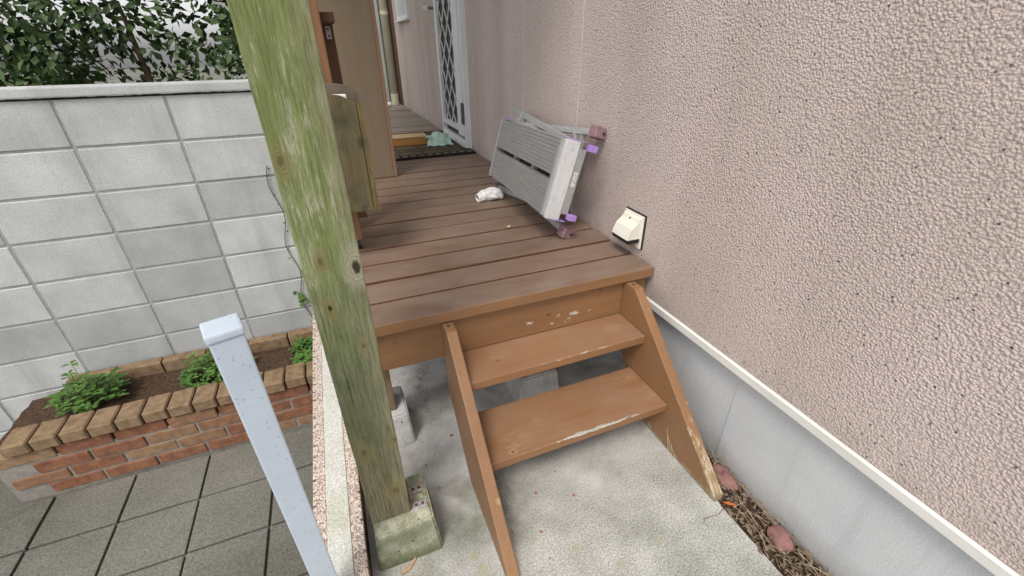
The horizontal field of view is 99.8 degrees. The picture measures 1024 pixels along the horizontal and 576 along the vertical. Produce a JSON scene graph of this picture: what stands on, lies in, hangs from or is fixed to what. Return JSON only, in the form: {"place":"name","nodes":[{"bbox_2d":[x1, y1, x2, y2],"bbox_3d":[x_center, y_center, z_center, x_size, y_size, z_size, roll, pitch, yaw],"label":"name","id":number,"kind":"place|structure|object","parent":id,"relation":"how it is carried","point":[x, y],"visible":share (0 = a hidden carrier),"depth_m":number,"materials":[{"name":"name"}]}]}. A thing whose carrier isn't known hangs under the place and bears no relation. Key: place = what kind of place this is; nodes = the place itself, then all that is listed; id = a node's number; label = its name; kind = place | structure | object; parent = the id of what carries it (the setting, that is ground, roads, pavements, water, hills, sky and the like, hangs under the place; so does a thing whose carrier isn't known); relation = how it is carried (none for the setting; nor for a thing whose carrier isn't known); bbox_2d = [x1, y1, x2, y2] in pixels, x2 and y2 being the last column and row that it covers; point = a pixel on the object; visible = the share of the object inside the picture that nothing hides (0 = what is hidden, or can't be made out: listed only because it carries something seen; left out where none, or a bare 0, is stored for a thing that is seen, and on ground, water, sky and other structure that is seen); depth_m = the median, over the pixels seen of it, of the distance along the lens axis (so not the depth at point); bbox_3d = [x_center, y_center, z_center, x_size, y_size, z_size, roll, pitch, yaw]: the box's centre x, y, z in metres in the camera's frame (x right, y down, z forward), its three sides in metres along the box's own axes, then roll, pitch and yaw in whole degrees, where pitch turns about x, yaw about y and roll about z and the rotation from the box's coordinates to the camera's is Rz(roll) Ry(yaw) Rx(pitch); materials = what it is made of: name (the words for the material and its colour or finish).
{"place":"outdoors","nodes":[
{"label":"outdoors","id":0,"kind":"place"},
{"bbox_2d":[0,0,227,70],"label":"sky","id":1,"kind":"structure","parent":0,"point":[210,28],"materials":[{"name":"white"}]},
{"bbox_2d":[0,426,312,575],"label":"garden path","id":2,"kind":"structure","parent":0,"point":[218,513],"depth_m":1.92,"materials":[{"name":"grey tile"}]},
{"bbox_2d":[0,67,400,510],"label":"ground","id":3,"kind":"structure","parent":0,"point":[8,498],"depth_m":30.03,"materials":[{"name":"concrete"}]},
{"bbox_2d":[0,79,59,99],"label":"hedge shrub","id":4,"kind":"object","parent":3,"relation":"on","point":[3,85],"depth_m":2.91,"materials":[{"name":"green plant"}]},
{"bbox_2d":[0,0,249,99],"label":"hedge shrub","id":5,"kind":"object","parent":3,"relation":"on","point":[21,57],"visible":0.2,"depth_m":2.58,"materials":[{"name":"green plant"}]},
{"bbox_2d":[0,79,312,438],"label":"block wall","id":6,"kind":"structure","parent":3,"relation":"on","point":[134,227],"depth_m":2.12,"materials":[{"name":"white concrete"}]},
{"bbox_2d":[266,166,312,317],"bbox_3d":[-1.254,-0.160,2.441,0.082,1.051,0.018,-12,31,-19],"label":"vine","id":7,"kind":"object","parent":6,"relation":"attached to","point":[300,297],"depth_m":2.49,"materials":[{"name":"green plant"}]},
{"bbox_2d":[0,326,312,503],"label":"brick planter","id":8,"kind":"object","parent":3,"relation":"on","point":[157,417],"visible":0.68,"depth_m":2.13,"materials":[{"name":"brick"}]},
{"bbox_2d":[43,360,131,416],"bbox_3d":[-2.122,0.472,2.143,0.356,0.261,0.320,9,31,17],"label":"ground cover plant","id":9,"kind":"object","parent":8,"relation":"on","point":[61,400],"visible":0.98,"depth_m":2.13,"materials":[{"name":"green plant"}]},
{"bbox_2d":[177,344,255,389],"bbox_3d":[-1.609,0.409,2.338,0.365,0.171,0.367,-12,31,-19],"label":"ground cover plant","id":10,"kind":"object","parent":8,"relation":"on","point":[188,375],"visible":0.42,"depth_m":2.28,"materials":[{"name":"green plant"}]},
{"bbox_2d":[288,336,312,354],"bbox_3d":[-1.236,0.333,2.564,0.192,0.073,0.167,-12,31,-19],"label":"ground cover plant","id":11,"kind":"object","parent":8,"relation":"in","point":[307,342],"visible":0.77,"depth_m":2.55,"materials":[{"name":"green plant"}]},
{"bbox_2d":[289,346,312,369],"bbox_3d":[-1.137,0.406,2.420,0.217,0.086,0.220,-12,31,-19],"label":"ground cover plant","id":12,"kind":"object","parent":8,"relation":"on","point":[307,355],"visible":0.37,"depth_m":2.42,"materials":[{"name":"green plant"}]},
{"bbox_2d":[313,313,372,575],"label":"garden wall","id":13,"kind":"structure","parent":3,"relation":"on","point":[339,513],"depth_m":1.33,"materials":[{"name":"paint"}]},
{"bbox_2d":[199,313,346,575],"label":"handrail post","id":14,"kind":"object","parent":13,"relation":"on","point":[225,339],"visible":1,"depth_m":0.73,"materials":[{"name":"metal"}]},
{"bbox_2d":[212,0,1023,575],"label":"house","id":15,"kind":"structure","parent":3,"relation":"on","point":[810,212],"depth_m":1.05,"materials":[{"name":"pink paint"}]},
{"bbox_2d":[394,0,409,22],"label":"window","id":16,"kind":"structure","parent":15,"relation":"in","point":[402,13],"depth_m":4.81,"materials":[{"name":"white glass"}]},
{"bbox_2d":[423,0,471,148],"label":"door","id":17,"kind":"structure","parent":15,"relation":"in","point":[449,15],"depth_m":3.40,"materials":[{"name":"metal"}]},
{"bbox_2d":[359,105,653,410],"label":"wooden deck","id":18,"kind":"structure","parent":15,"relation":"attached to","point":[440,244],"depth_m":1.64,"materials":[{"name":"wood"}]},
{"bbox_2d":[309,0,366,248],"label":"wooden stand","id":19,"kind":"object","parent":18,"relation":"on","point":[323,22],"visible":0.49,"depth_m":1.60,"materials":[{"name":"brown wood"}]},
{"bbox_2d":[326,83,379,212],"bbox_3d":[-0.592,-0.476,1.493,0.190,0.418,0.128,-12,31,-19],"label":"weathered box","id":20,"kind":"object","parent":19,"relation":"attached to","point":[349,120],"visible":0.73,"depth_m":1.46,"materials":[{"name":"wood"}]},
{"bbox_2d":[317,0,397,177],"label":"tall panel","id":21,"kind":"object","parent":18,"relation":"on","point":[354,25],"visible":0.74,"depth_m":2.40,"materials":[{"name":"beige wood"}]},
{"bbox_2d":[392,130,475,160],"bbox_3d":[-0.803,-1.214,3.624,0.700,0.010,1.060,-12,31,-19],"label":"door mat","id":22,"kind":"object","parent":18,"relation":"on","point":[415,151],"depth_m":3.35,"materials":[{"name":"fabric"}]},
{"bbox_2d":[392,133,426,146],"bbox_3d":[-1.030,-1.198,3.517,0.662,0.066,0.166,-12,31,-19],"label":"timber step","id":23,"kind":"object","parent":22,"relation":"on","point":[409,139],"visible":0.3,"depth_m":3.52,"materials":[{"name":"orange wood"}]},
{"bbox_2d":[426,130,453,145],"bbox_3d":[-0.608,-1.234,3.533,0.221,0.106,0.176,-13,32,-21],"label":"towel","id":24,"kind":"object","parent":22,"relation":"on","point":[438,138],"visible":1,"depth_m":3.51,"materials":[{"name":"green fabric"}]},
{"bbox_2d":[475,187,503,201],"bbox_3d":[-0.117,-0.502,2.301,0.149,0.062,0.093,-13,32,-21],"label":"work glove","id":25,"kind":"object","parent":18,"relation":"on","point":[490,193],"visible":1,"depth_m":2.28,"materials":[{"name":"fabric"}]},
{"bbox_2d":[489,107,606,238],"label":"step platform","id":26,"kind":"structure","parent":18,"relation":"on","point":[538,171],"depth_m":1.83,"materials":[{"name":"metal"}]},
{"bbox_2d":[363,322,782,575],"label":"concrete slab","id":27,"kind":"structure","parent":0,"point":[633,499],"depth_m":1.37,"materials":[{"name":"grey concrete"}]},
{"bbox_2d":[391,386,414,446],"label":"foundation block","id":28,"kind":"structure","parent":27,"relation":"on","point":[404,431],"depth_m":1.56,"materials":[{"name":"grey concrete"}]},
{"bbox_2d":[400,558,415,574],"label":"wood splinter","id":29,"kind":"object","parent":27,"relation":"on","point":[405,570],"visible":1,"depth_m":1.20,"materials":[{"name":"beige wood"}]},
{"bbox_2d":[373,473,442,571],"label":"foundation block","id":30,"kind":"structure","parent":27,"relation":"on","point":[406,537],"depth_m":1.20,"materials":[{"name":"grey concrete"}]},
{"bbox_2d":[226,0,426,523],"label":"wooden post","id":31,"kind":"object","parent":30,"relation":"on","point":[278,47],"visible":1,"depth_m":0.76,"materials":[{"name":"wood"}]},
{"bbox_2d":[504,368,558,400],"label":"foundation block","id":32,"kind":"structure","parent":27,"relation":"on","point":[531,385],"depth_m":1.72,"materials":[{"name":"grey concrete"}]},
{"bbox_2d":[441,281,722,575],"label":"deck steps","id":33,"kind":"structure","parent":27,"relation":"on","point":[644,385],"depth_m":1.46,"materials":[{"name":"wood"}]},
{"bbox_2d":[707,453,820,575],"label":"soil strip","id":34,"kind":"object","parent":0,"point":[748,506],"depth_m":1.32,"materials":[{"name":"brown soil"}]},
{"bbox_2d":[712,464,737,490],"bbox_3d":[0.712,0.640,1.448,0.062,0.061,0.105,-12,31,-19],"label":"stone","id":35,"kind":"object","parent":34,"relation":"on","point":[728,480],"visible":0.83,"depth_m":1.43,"materials":[{"name":"pink stone"}]},
{"bbox_2d":[704,443,830,575],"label":"leaf litter","id":36,"kind":"object","parent":34,"relation":"on","point":[806,553],"visible":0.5,"depth_m":1.29,"materials":[{"name":"brown plant"}]},
{"bbox_2d":[766,524,793,551],"bbox_3d":[0.791,0.738,1.269,0.056,0.052,0.074,-2,30,-2],"label":"stone","id":37,"kind":"object","parent":34,"relation":"on","point":[779,534],"visible":0.96,"depth_m":1.26,"materials":[{"name":"pink stone"}]}
]}

